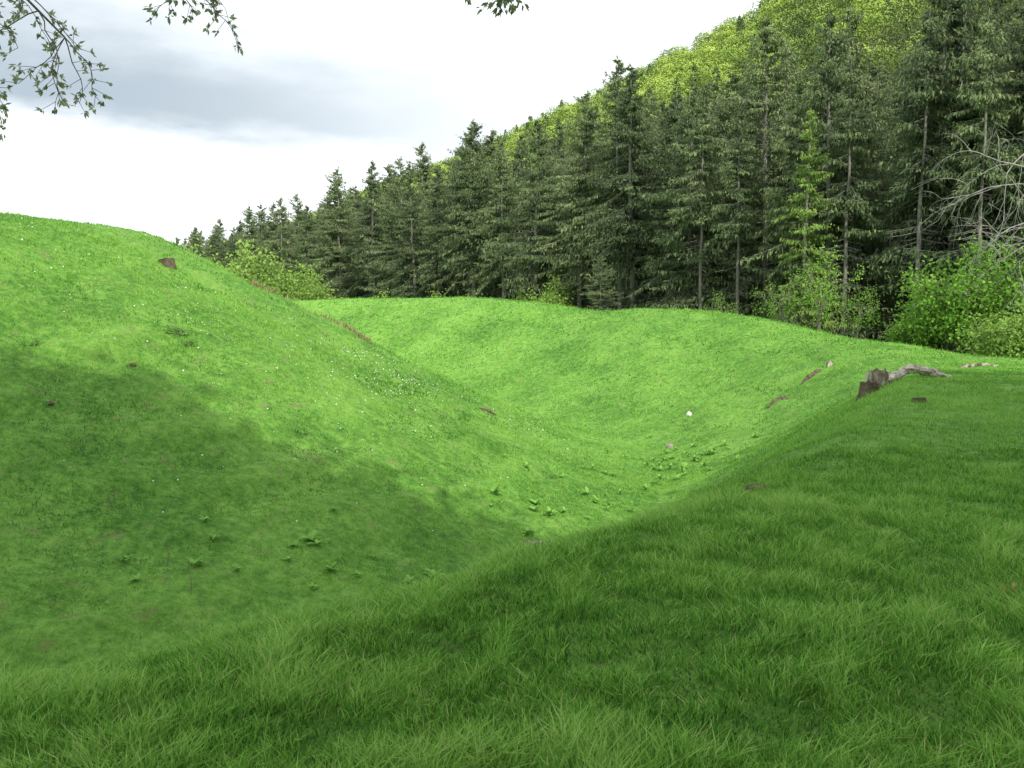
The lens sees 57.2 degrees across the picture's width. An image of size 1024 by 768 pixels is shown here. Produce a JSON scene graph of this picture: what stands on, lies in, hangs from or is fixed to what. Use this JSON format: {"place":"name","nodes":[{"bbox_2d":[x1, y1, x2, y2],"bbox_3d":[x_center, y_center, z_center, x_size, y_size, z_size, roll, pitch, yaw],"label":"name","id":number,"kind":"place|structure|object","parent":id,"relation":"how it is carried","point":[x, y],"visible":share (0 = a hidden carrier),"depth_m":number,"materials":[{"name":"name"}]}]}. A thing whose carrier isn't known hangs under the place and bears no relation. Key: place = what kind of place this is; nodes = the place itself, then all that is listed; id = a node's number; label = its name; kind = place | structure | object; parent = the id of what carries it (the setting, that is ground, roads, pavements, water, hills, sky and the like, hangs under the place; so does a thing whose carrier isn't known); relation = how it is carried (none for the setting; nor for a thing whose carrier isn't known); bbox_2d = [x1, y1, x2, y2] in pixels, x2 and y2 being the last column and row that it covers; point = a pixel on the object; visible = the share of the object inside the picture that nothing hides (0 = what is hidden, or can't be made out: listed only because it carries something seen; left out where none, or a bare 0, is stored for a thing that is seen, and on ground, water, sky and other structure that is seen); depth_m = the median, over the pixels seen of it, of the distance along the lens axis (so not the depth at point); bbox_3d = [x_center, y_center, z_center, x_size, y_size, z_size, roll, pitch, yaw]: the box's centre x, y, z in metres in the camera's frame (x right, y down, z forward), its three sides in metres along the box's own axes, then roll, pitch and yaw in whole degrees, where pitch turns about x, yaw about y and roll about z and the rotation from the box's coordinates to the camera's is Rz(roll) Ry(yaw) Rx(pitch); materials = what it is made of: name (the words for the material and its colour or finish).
{"place":"outdoors","nodes":[
{"label":"outdoors","id":0,"kind":"place"},
{"bbox_2d":[250,279,374,343],"bbox_3d":[-6.953,-2.550,32.981,4.609,2.304,4.346,0,5,0],"label":"fallen log","id":1,"kind":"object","parent":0,"point":[350,328],"depth_m":32.27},
{"bbox_2d":[0,0,819,248],"label":"sky","id":2,"kind":"structure","parent":0,"point":[195,131],"materials":[{"name":"white"}]},
{"bbox_2d":[0,211,1023,767],"bbox_3d":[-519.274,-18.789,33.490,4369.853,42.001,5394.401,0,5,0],"label":"ground","id":3,"kind":"structure","parent":0,"point":[520,345],"depth_m":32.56,"materials":[{"name":"green plant"}]},
{"bbox_2d":[203,233,284,282],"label":"willow bush","id":4,"kind":"object","parent":3,"relation":"on","point":[240,271],"visible":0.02,"depth_m":98.69,"materials":[{"name":"green plant"}]},
{"bbox_2d":[0,0,528,141],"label":"overhanging tree","id":5,"kind":"object","parent":3,"relation":"on","point":[499,4],"visible":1,"depth_m":7.74,"materials":[{"name":"green plant"}]},
{"bbox_2d":[245,241,326,300],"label":"willow bush","id":6,"kind":"object","parent":3,"relation":"on","point":[275,280],"visible":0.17,"depth_m":98.72,"materials":[{"name":"green plant"}]},
{"bbox_2d":[272,261,340,300],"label":"willow bush","id":7,"kind":"object","parent":3,"relation":"on","point":[311,288],"visible":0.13,"depth_m":96.00,"materials":[{"name":"green plant"}]},
{"bbox_2d":[0,214,631,681],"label":"grassy mound","id":8,"kind":"object","parent":3,"relation":"on","point":[98,582],"visible":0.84,"depth_m":18.95,"materials":[{"name":"green plant"}]},
{"bbox_2d":[160,322,191,336],"bbox_3d":[-8.169,-1.225,22.540,0.777,0.592,0.758,1,5,14],"label":"nettle clump","id":9,"kind":"object","parent":8,"relation":"on","point":[174,331],"visible":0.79,"depth_m":22.43,"materials":[{"name":"green plant"}]},
{"bbox_2d":[524,270,583,306],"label":"willow bush","id":10,"kind":"object","parent":3,"relation":"on","point":[551,299],"visible":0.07,"depth_m":76.44,"materials":[{"name":"green plant"}]},
{"bbox_2d":[579,255,625,310],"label":"spruce tree","id":11,"kind":"object","parent":3,"relation":"on","point":[593,294],"visible":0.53,"depth_m":65.56,"materials":[{"name":"green plant"}]},
{"bbox_2d":[700,290,740,313],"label":"leafy sapling","id":12,"kind":"object","parent":3,"relation":"on","point":[720,302],"visible":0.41,"depth_m":57.15,"materials":[{"name":"green plant"}]},
{"bbox_2d":[750,271,808,321],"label":"leafy sapling","id":13,"kind":"object","parent":3,"relation":"on","point":[784,302],"visible":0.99,"depth_m":50.42,"materials":[{"name":"green plant"}]},
{"bbox_2d":[798,237,869,330],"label":"leafy sapling","id":14,"kind":"object","parent":3,"relation":"on","point":[820,310],"visible":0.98,"depth_m":47.83,"materials":[{"name":"green plant"}]},
{"bbox_2d":[836,282,884,338],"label":"leafy sapling","id":15,"kind":"object","parent":3,"relation":"on","point":[859,317],"visible":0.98,"depth_m":46.85,"materials":[{"name":"green plant"}]},
{"bbox_2d":[855,380,879,401],"bbox_3d":[7.207,0.170,18.983,0.448,0.528,0.420,3,6,33],"label":"tree stump","id":16,"kind":"object","parent":3,"relation":"on","point":[867,387],"visible":0.59,"depth_m":18.84,"materials":[{"name":"brown wood"}]},
{"bbox_2d":[865,367,889,387],"bbox_3d":[7.746,0.016,19.976,0.513,0.768,0.549,-2,5,-21],"label":"tree stump","id":17,"kind":"object","parent":3,"relation":"on","point":[876,374],"visible":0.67,"depth_m":19.79,"materials":[{"name":"grey wood"}]},
{"bbox_2d":[881,293,954,348],"bbox_3d":[18.698,-2.610,43.129,3.588,3.112,3.160,-1,5,-15],"label":"hazel bush","id":18,"kind":"object","parent":3,"relation":"on","point":[897,337],"visible":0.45,"depth_m":42.91,"materials":[{"name":"green plant"}]},
{"bbox_2d":[889,364,951,380],"bbox_3d":[9.088,-0.235,21.234,2.979,0.432,0.423,-4,6,-38],"label":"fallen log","id":19,"kind":"object","parent":3,"relation":"on","point":[901,372],"visible":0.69,"depth_m":21.28,"materials":[{"name":"grey wood"}]},
{"bbox_2d":[877,226,1023,356],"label":"hazel bush","id":20,"kind":"object","parent":3,"relation":"on","point":[954,317],"visible":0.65,"depth_m":41.32,"materials":[{"name":"green plant"}]},
{"bbox_2d":[913,121,1023,311],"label":"bare tree","id":21,"kind":"object","parent":3,"relation":"on","point":[1014,226],"visible":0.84,"depth_m":40.67,"materials":[{"name":"grey plant"}]},
{"bbox_2d":[942,8,1023,351],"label":"spruce tree","id":22,"kind":"object","parent":3,"relation":"on","point":[988,97],"visible":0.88,"depth_m":46.47,"materials":[{"name":"green plant"}]},
{"bbox_2d":[951,295,1023,357],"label":"bush","id":23,"kind":"object","parent":3,"relation":"on","point":[1008,341],"visible":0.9,"depth_m":37.18,"materials":[{"name":"green plant"}]},
{"bbox_2d":[199,0,1023,347],"bbox_3d":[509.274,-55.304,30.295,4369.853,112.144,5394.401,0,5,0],"label":"hillside","id":24,"kind":"structure","parent":0,"point":[722,49],"depth_m":198.49,"materials":[{"name":"green plant"}]},
{"bbox_2d":[190,227,206,257],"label":"spruce tree","id":25,"kind":"object","parent":24,"relation":"on","point":[196,240],"visible":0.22,"depth_m":182.79,"materials":[{"name":"green plant"}]},
{"bbox_2d":[204,234,223,265],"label":"spruce tree","id":26,"kind":"object","parent":24,"relation":"on","point":[213,241],"visible":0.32,"depth_m":176.76,"materials":[{"name":"green plant"}]},
{"bbox_2d":[203,227,228,264],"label":"spruce tree","id":27,"kind":"object","parent":24,"relation":"on","point":[216,236],"visible":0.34,"depth_m":177.48,"materials":[{"name":"green plant"}]},
{"bbox_2d":[221,227,240,271],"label":"spruce tree","id":28,"kind":"object","parent":24,"relation":"on","point":[232,243],"visible":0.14,"depth_m":163.53,"materials":[{"name":"green plant"}]},
{"bbox_2d":[224,204,260,270],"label":"spruce tree","id":29,"kind":"object","parent":24,"relation":"on","point":[243,224],"visible":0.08,"depth_m":160.05,"materials":[{"name":"green plant"}]},
{"bbox_2d":[233,211,260,272],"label":"spruce tree","id":30,"kind":"object","parent":24,"relation":"on","point":[250,230],"visible":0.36,"depth_m":153.34,"materials":[{"name":"green plant"}]},
{"bbox_2d":[241,203,275,272],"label":"spruce tree","id":31,"kind":"object","parent":24,"relation":"on","point":[260,213],"visible":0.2,"depth_m":145.91,"materials":[{"name":"green plant"}]},
{"bbox_2d":[254,203,287,276],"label":"spruce tree","id":32,"kind":"object","parent":24,"relation":"on","point":[270,224],"visible":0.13,"depth_m":140.01,"materials":[{"name":"green plant"}]},
{"bbox_2d":[258,197,301,284],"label":"spruce tree","id":33,"kind":"object","parent":24,"relation":"on","point":[281,227],"visible":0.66,"depth_m":135.59,"materials":[{"name":"green plant"}]},
{"bbox_2d":[276,218,309,278],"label":"spruce tree","id":34,"kind":"object","parent":24,"relation":"on","point":[292,257],"visible":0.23,"depth_m":139.11,"materials":[{"name":"green plant"}]},
{"bbox_2d":[276,192,313,279],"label":"spruce tree","id":35,"kind":"object","parent":24,"relation":"on","point":[297,209],"visible":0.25,"depth_m":148.27,"materials":[{"name":"green plant"}]},
{"bbox_2d":[287,205,322,282],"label":"spruce tree","id":36,"kind":"object","parent":24,"relation":"on","point":[304,237],"visible":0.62,"depth_m":132.08,"materials":[{"name":"green plant"}]},
{"bbox_2d":[294,166,362,298],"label":"spruce tree","id":37,"kind":"object","parent":24,"relation":"on","point":[337,229],"visible":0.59,"depth_m":121.93,"materials":[{"name":"green plant"}]},
{"bbox_2d":[308,179,359,293],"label":"spruce tree","id":38,"kind":"object","parent":24,"relation":"on","point":[330,234],"visible":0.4,"depth_m":123.65,"materials":[{"name":"green plant"}]},
{"bbox_2d":[323,186,369,295],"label":"spruce tree","id":39,"kind":"object","parent":24,"relation":"on","point":[356,191],"visible":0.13,"depth_m":128.37,"materials":[{"name":"green plant"}]},
{"bbox_2d":[322,188,390,297],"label":"spruce tree","id":40,"kind":"object","parent":24,"relation":"on","point":[354,270],"visible":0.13,"depth_m":116.39,"materials":[{"name":"green plant"}]},
{"bbox_2d":[326,197,386,297],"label":"spruce tree","id":41,"kind":"object","parent":24,"relation":"on","point":[351,283],"visible":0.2,"depth_m":119.29,"materials":[{"name":"green plant"}]},
{"bbox_2d":[343,161,392,297],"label":"spruce tree","id":42,"kind":"object","parent":24,"relation":"on","point":[372,184],"visible":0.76,"depth_m":111.97,"materials":[{"name":"green plant"}]},
{"bbox_2d":[342,163,406,294],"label":"spruce tree","id":43,"kind":"object","parent":24,"relation":"on","point":[387,179],"visible":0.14,"depth_m":118.13,"materials":[{"name":"green plant"}]},
{"bbox_2d":[360,175,416,297],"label":"spruce tree","id":44,"kind":"object","parent":24,"relation":"on","point":[386,232],"visible":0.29,"depth_m":108.96,"materials":[{"name":"green plant"}]},
{"bbox_2d":[353,156,440,297],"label":"spruce tree","id":45,"kind":"object","parent":24,"relation":"on","point":[404,201],"visible":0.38,"depth_m":103.96,"materials":[{"name":"green plant"}]},
{"bbox_2d":[372,161,453,297],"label":"spruce tree","id":46,"kind":"object","parent":24,"relation":"on","point":[407,249],"visible":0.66,"depth_m":100.14,"materials":[{"name":"green plant"}]},
{"bbox_2d":[388,142,444,286],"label":"spruce tree","id":47,"kind":"object","parent":24,"relation":"on","point":[426,169],"visible":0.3,"depth_m":112.52,"materials":[{"name":"green plant"}]},
{"bbox_2d":[406,165,467,297],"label":"spruce tree","id":48,"kind":"object","parent":24,"relation":"on","point":[434,261],"visible":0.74,"depth_m":97.73,"materials":[{"name":"green plant"}]},
{"bbox_2d":[417,184,457,296],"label":"spruce tree","id":49,"kind":"object","parent":24,"relation":"on","point":[434,242],"visible":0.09,"depth_m":110.84,"materials":[{"name":"green plant"}]},
{"bbox_2d":[426,146,482,297],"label":"spruce tree","id":50,"kind":"object","parent":24,"relation":"on","point":[456,196],"visible":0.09,"depth_m":101.32,"materials":[{"name":"green plant"}]},
{"bbox_2d":[426,125,495,293],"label":"spruce tree","id":51,"kind":"object","parent":24,"relation":"on","point":[457,163],"visible":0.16,"depth_m":95.12,"materials":[{"name":"green plant"}]},
{"bbox_2d":[426,118,521,296],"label":"spruce tree","id":52,"kind":"object","parent":24,"relation":"on","point":[472,189],"visible":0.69,"depth_m":90.96,"materials":[{"name":"green plant"}]},
{"bbox_2d":[439,128,545,299],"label":"spruce tree","id":53,"kind":"object","parent":24,"relation":"on","point":[493,293],"visible":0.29,"depth_m":90.22,"materials":[{"name":"green plant"}]},
{"bbox_2d":[464,139,531,298],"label":"spruce tree","id":54,"kind":"object","parent":24,"relation":"on","point":[505,271],"visible":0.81,"depth_m":85.89,"materials":[{"name":"green plant"}]},
{"bbox_2d":[483,131,542,300],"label":"spruce tree","id":55,"kind":"object","parent":24,"relation":"on","point":[517,157],"visible":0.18,"depth_m":92.89,"materials":[{"name":"green plant"}]},
{"bbox_2d":[457,117,582,302],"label":"spruce tree","id":56,"kind":"object","parent":24,"relation":"on","point":[528,199],"visible":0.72,"depth_m":80.68,"materials":[{"name":"green plant"}]},
{"bbox_2d":[542,123,570,284],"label":"spruce tree","id":57,"kind":"object","parent":24,"relation":"on","point":[560,140],"visible":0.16,"depth_m":108.38,"materials":[{"name":"green plant"}]},
{"bbox_2d":[538,136,582,304],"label":"spruce tree","id":58,"kind":"object","parent":24,"relation":"on","point":[562,173],"visible":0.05,"depth_m":93.70,"materials":[{"name":"green plant"}]},
{"bbox_2d":[523,142,621,302],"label":"spruce tree","id":59,"kind":"object","parent":24,"relation":"on","point":[565,219],"visible":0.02,"depth_m":86.01,"materials":[{"name":"green plant"}]},
{"bbox_2d":[520,89,627,308],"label":"spruce tree","id":60,"kind":"object","parent":24,"relation":"on","point":[588,115],"visible":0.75,"depth_m":76.67,"materials":[{"name":"green plant"}]},
{"bbox_2d":[538,102,629,309],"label":"spruce tree","id":61,"kind":"object","parent":24,"relation":"on","point":[584,300],"visible":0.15,"depth_m":79.70,"materials":[{"name":"green plant"}]},
{"bbox_2d":[564,129,653,310],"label":"spruce tree","id":62,"kind":"object","parent":24,"relation":"on","point":[610,134],"visible":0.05,"depth_m":81.88,"materials":[{"name":"green plant"}]},
{"bbox_2d":[571,94,663,291],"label":"spruce tree","id":63,"kind":"object","parent":24,"relation":"on","point":[650,102],"visible":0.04,"depth_m":93.90,"materials":[{"name":"green plant"}]},
{"bbox_2d":[557,55,685,308],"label":"spruce tree","id":64,"kind":"object","parent":24,"relation":"on","point":[598,176],"visible":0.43,"depth_m":73.90,"materials":[{"name":"green plant"}]},
{"bbox_2d":[572,63,706,308],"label":"spruce tree","id":65,"kind":"object","parent":24,"relation":"on","point":[632,250],"visible":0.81,"depth_m":71.11,"materials":[{"name":"green plant"}]},
{"bbox_2d":[605,97,713,310],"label":"spruce tree","id":66,"kind":"object","parent":24,"relation":"on","point":[664,109],"visible":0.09,"depth_m":75.34,"materials":[{"name":"green plant"}]},
{"bbox_2d":[626,108,711,308],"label":"spruce tree","id":67,"kind":"object","parent":24,"relation":"on","point":[670,140],"visible":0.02,"depth_m":76.41,"materials":[{"name":"green plant"}]},
{"bbox_2d":[604,91,736,308],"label":"spruce tree","id":68,"kind":"object","parent":24,"relation":"on","point":[673,117],"visible":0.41,"depth_m":69.56,"materials":[{"name":"green plant"}]},
{"bbox_2d":[638,77,735,297],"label":"spruce tree","id":69,"kind":"object","parent":24,"relation":"on","point":[715,103],"visible":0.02,"depth_m":81.78,"materials":[{"name":"green plant"}]},
{"bbox_2d":[627,82,753,311],"bbox_3d":[12.743,-10.035,65.791,9.937,21.764,14.405,1,5,11],"label":"spruce tree","id":70,"kind":"object","parent":24,"relation":"on","point":[678,244],"visible":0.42,"depth_m":64.83,"materials":[{"name":"green plant"}]},
{"bbox_2d":[663,82,728,310],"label":"spruce tree","id":71,"kind":"object","parent":24,"relation":"on","point":[704,151],"visible":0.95,"depth_m":61.91,"materials":[{"name":"green plant"}]},
{"bbox_2d":[645,69,795,315],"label":"spruce tree","id":72,"kind":"object","parent":24,"relation":"on","point":[728,116],"visible":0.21,"depth_m":65.09,"materials":[{"name":"green plant"}]},
{"bbox_2d":[703,106,766,314],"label":"spruce tree","id":73,"kind":"object","parent":24,"relation":"on","point":[741,223],"visible":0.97,"depth_m":59.29,"materials":[{"name":"green plant"}]},
{"bbox_2d":[687,79,787,310],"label":"spruce tree","id":74,"kind":"object","parent":24,"relation":"on","point":[751,133],"visible":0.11,"depth_m":70.26,"materials":[{"name":"green plant"}]},
{"bbox_2d":[719,116,798,313],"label":"spruce tree","id":75,"kind":"object","parent":24,"relation":"on","point":[770,135],"visible":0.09,"depth_m":69.29,"materials":[{"name":"green plant"}]},
{"bbox_2d":[678,14,840,326],"bbox_3d":[17.682,-12.159,62.934,12.863,24.724,9.747,2,5,29],"label":"spruce tree","id":76,"kind":"object","parent":24,"relation":"on","point":[748,104],"visible":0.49,"depth_m":62.13,"materials":[{"name":"green plant"}]},
{"bbox_2d":[728,40,809,313],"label":"spruce tree","id":77,"kind":"object","parent":24,"relation":"on","point":[789,91],"visible":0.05,"depth_m":72.01,"materials":[{"name":"green plant"}]},
{"bbox_2d":[755,78,821,322],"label":"spruce tree","id":78,"kind":"object","parent":24,"relation":"on","point":[792,151],"visible":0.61,"depth_m":56.25,"materials":[{"name":"green plant"}]},
{"bbox_2d":[752,58,867,288],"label":"spruce tree","id":79,"kind":"object","parent":24,"relation":"on","point":[812,66],"visible":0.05,"depth_m":67.81,"materials":[{"name":"green plant"}]},
{"bbox_2d":[741,64,892,338],"bbox_3d":[21.311,-10.079,63.740,12.313,23.483,11.014,3,4,17],"label":"spruce tree","id":80,"kind":"object","parent":24,"relation":"on","point":[801,188],"visible":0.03,"depth_m":64.26,"materials":[{"name":"green plant"}]},
{"bbox_2d":[768,108,869,334],"bbox_3d":[17.320,-8.234,53.752,8.088,14.936,5.629,12,13,68],"label":"larch tree","id":81,"kind":"object","parent":24,"relation":"on","point":[806,211],"visible":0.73,"depth_m":53.38,"materials":[{"name":"green plant"}]},
{"bbox_2d":[752,46,889,328],"bbox_3d":[19.799,-11.663,59.670,8.372,19.779,7.291,-2,7,-28],"label":"spruce tree","id":82,"kind":"object","parent":24,"relation":"on","point":[839,88],"visible":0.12,"depth_m":58.86,"materials":[{"name":"green plant"}]},
{"bbox_2d":[732,6,912,341],"bbox_3d":[18.066,-9.410,55.315,10.754,25.107,13.352,-4,6,-39],"label":"spruce tree","id":83,"kind":"object","parent":24,"relation":"on","point":[830,21],"visible":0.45,"depth_m":54.58,"materials":[{"name":"green plant"}]},
{"bbox_2d":[759,4,925,341],"bbox_3d":[23.281,-11.208,62.100,13.504,27.198,14.058,0,5,15],"label":"spruce tree","id":84,"kind":"object","parent":24,"relation":"on","point":[848,18],"visible":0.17,"depth_m":60.51,"materials":[{"name":"green plant"}]},
{"bbox_2d":[812,60,894,337],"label":"spruce tree","id":85,"kind":"object","parent":24,"relation":"on","point":[851,192],"visible":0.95,"depth_m":52.35,"materials":[{"name":"green plant"}]},
{"bbox_2d":[851,61,914,322],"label":"spruce tree","id":86,"kind":"object","parent":24,"relation":"on","point":[884,85],"visible":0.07,"depth_m":71.98,"materials":[{"name":"green plant"}]},
{"bbox_2d":[858,62,915,313],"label":"spruce tree","id":87,"kind":"object","parent":24,"relation":"on","point":[873,73],"visible":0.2,"depth_m":68.28,"materials":[{"name":"green plant"}]},
{"bbox_2d":[876,56,922,231],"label":"spruce tree","id":88,"kind":"object","parent":24,"relation":"on","point":[901,70],"visible":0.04,"depth_m":92.23,"materials":[{"name":"green plant"}]},
{"bbox_2d":[878,52,955,288],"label":"spruce tree","id":89,"kind":"object","parent":24,"relation":"on","point":[895,146],"visible":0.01,"depth_m":62.05,"materials":[{"name":"green plant"}]},
{"bbox_2d":[877,6,976,339],"bbox_3d":[22.266,-10.281,49.850,5.945,19.116,4.719,-4,7,-40],"label":"spruce tree","id":90,"kind":"object","parent":24,"relation":"on","point":[927,53],"visible":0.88,"depth_m":49.31,"materials":[{"name":"green plant"}]},
{"bbox_2d":[839,0,1023,352],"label":"spruce tree","id":91,"kind":"object","parent":24,"relation":"on","point":[961,75],"visible":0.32,"depth_m":50.71,"materials":[{"name":"green plant"}]},
{"bbox_2d":[857,0,1009,348],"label":"spruce tree","id":92,"kind":"object","parent":24,"relation":"on","point":[951,22],"visible":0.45,"depth_m":50.88,"materials":[{"name":"green plant"}]},
{"bbox_2d":[852,0,1014,347],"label":"spruce tree","id":93,"kind":"object","parent":24,"relation":"on","point":[901,252],"visible":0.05,"depth_m":57.37,"materials":[{"name":"green plant"}]},
{"bbox_2d":[881,0,1023,345],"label":"spruce tree","id":94,"kind":"object","parent":24,"relation":"on","point":[999,4],"visible":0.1,"depth_m":53.06,"materials":[{"name":"green plant"}]},
{"bbox_2d":[884,6,1023,352],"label":"spruce tree","id":95,"kind":"object","parent":24,"relation":"on","point":[1014,83],"visible":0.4,"depth_m":47.53,"materials":[{"name":"green plant"}]},
{"bbox_2d":[937,0,1023,270],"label":"spruce tree","id":96,"kind":"object","parent":24,"relation":"on","point":[1017,17],"visible":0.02,"depth_m":59.29,"materials":[{"name":"green plant"}]},
{"bbox_2d":[941,1,1023,260],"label":"spruce tree","id":97,"kind":"object","parent":24,"relation":"on","point":[1017,35],"visible":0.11,"depth_m":49.80,"materials":[{"name":"green plant"}]},
{"bbox_2d":[991,56,1023,237],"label":"spruce tree","id":98,"kind":"object","parent":24,"relation":"on","point":[1019,161],"visible":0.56,"depth_m":46.17,"materials":[{"name":"green plant"}]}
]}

